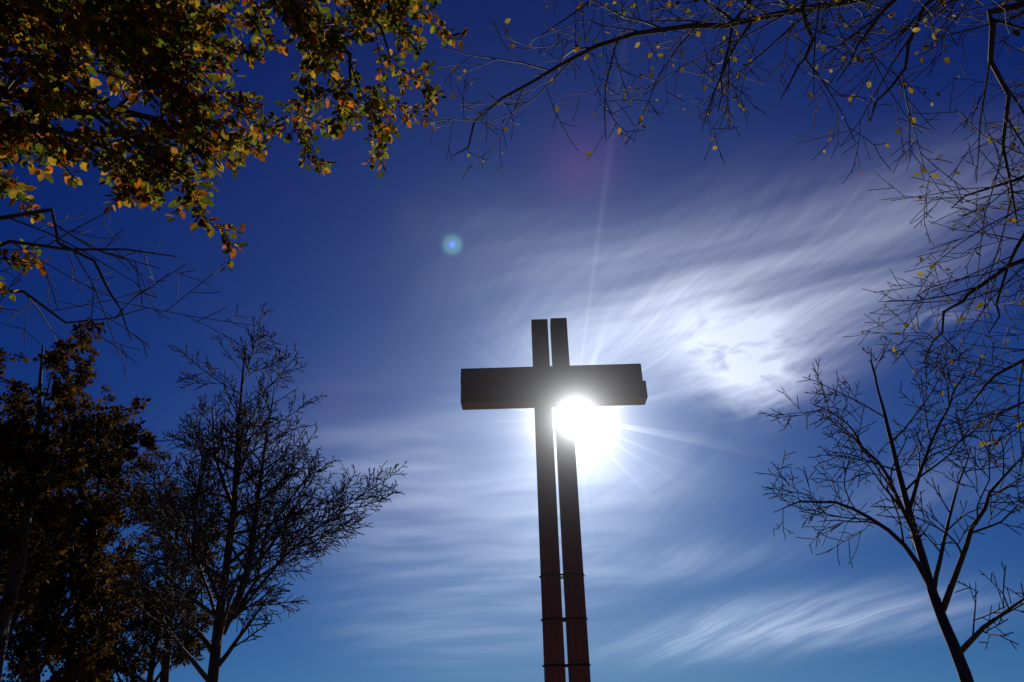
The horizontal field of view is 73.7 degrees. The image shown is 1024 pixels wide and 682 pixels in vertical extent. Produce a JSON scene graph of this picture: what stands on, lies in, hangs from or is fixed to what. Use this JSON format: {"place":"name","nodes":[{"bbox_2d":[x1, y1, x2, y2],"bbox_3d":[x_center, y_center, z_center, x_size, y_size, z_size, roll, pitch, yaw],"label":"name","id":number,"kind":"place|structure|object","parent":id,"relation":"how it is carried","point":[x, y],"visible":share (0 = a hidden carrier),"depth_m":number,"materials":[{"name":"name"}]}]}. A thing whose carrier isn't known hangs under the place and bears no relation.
{"place":"outdoors","nodes":[
{"label":"outdoors","id":0,"kind":"place"},
{"bbox_2d":[0,0,1023,681],"label":"sky","id":1,"kind":"structure","parent":0,"point":[726,283],"materials":[{"name":"blue"}]},
{"label":"ground","id":2,"kind":"structure","parent":0,"visible":0},
{"bbox_2d":[0,347,88,619],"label":"leafy tree","id":3,"kind":"object","parent":2,"relation":"on","point":[3,555],"visible":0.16,"depth_m":16.03,"materials":[{"name":"brown plant"}]},
{"bbox_2d":[0,312,157,681],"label":"leafy tree","id":4,"kind":"object","parent":2,"relation":"on","point":[34,463],"visible":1,"depth_m":12.82,"materials":[{"name":"brown plant"}]},
{"bbox_2d":[0,332,173,681],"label":"leafy tree","id":5,"kind":"object","parent":2,"relation":"on","point":[69,584],"visible":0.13,"depth_m":22.87,"materials":[{"name":"brown plant"}]},
{"bbox_2d":[4,384,171,677],"bbox_3d":[-12.648,7.073,20.268,4.046,11.492,4.786,-1,-29,0],"label":"leafy tree","id":6,"kind":"object","parent":2,"relation":"on","point":[92,580],"visible":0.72,"depth_m":19.64,"materials":[{"name":"brown plant"}]},
{"bbox_2d":[49,533,168,661],"bbox_3d":[-17.501,13.441,30.154,5.334,10.129,4.947,-18,-33,27],"label":"tree","id":7,"kind":"object","parent":2,"relation":"on","point":[137,583],"visible":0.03,"depth_m":31.12,"materials":[{"name":"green plant"}]},
{"bbox_2d":[49,474,225,681],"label":"leafy tree","id":8,"kind":"object","parent":2,"relation":"on","point":[128,651],"visible":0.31,"depth_m":25.85,"materials":[{"name":"brown plant"}]},
{"bbox_2d":[105,475,257,681],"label":"tree","id":9,"kind":"object","parent":2,"relation":"on","point":[164,675],"visible":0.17,"depth_m":26.00,"materials":[{"name":"brown plant"}]},
{"bbox_2d":[0,0,467,378],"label":"leafy tree","id":10,"kind":"object","parent":2,"relation":"on","point":[166,41],"visible":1,"depth_m":4.66,"materials":[{"name":"yellow plant"}]},
{"bbox_2d":[107,302,407,681],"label":"bare tree","id":11,"kind":"object","parent":2,"relation":"on","point":[224,618],"visible":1,"depth_m":18.65,"materials":[{"name":"brown plant"}]},
{"bbox_2d":[461,318,647,681],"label":"cross","id":12,"kind":"object","parent":2,"relation":"on","point":[561,385],"visible":1,"depth_m":9.98,"materials":[{"name":"brown wood"}]},
{"bbox_2d":[392,0,1023,475],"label":"bare tree","id":13,"kind":"object","parent":2,"relation":"on","point":[992,22],"visible":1,"depth_m":4.72,"materials":[{"name":"brown plant"}]},
{"bbox_2d":[755,324,1023,681],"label":"bare tree","id":14,"kind":"object","parent":2,"relation":"on","point":[956,651],"visible":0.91,"depth_m":16.65,"materials":[{"name":"brown plant"}]}
]}

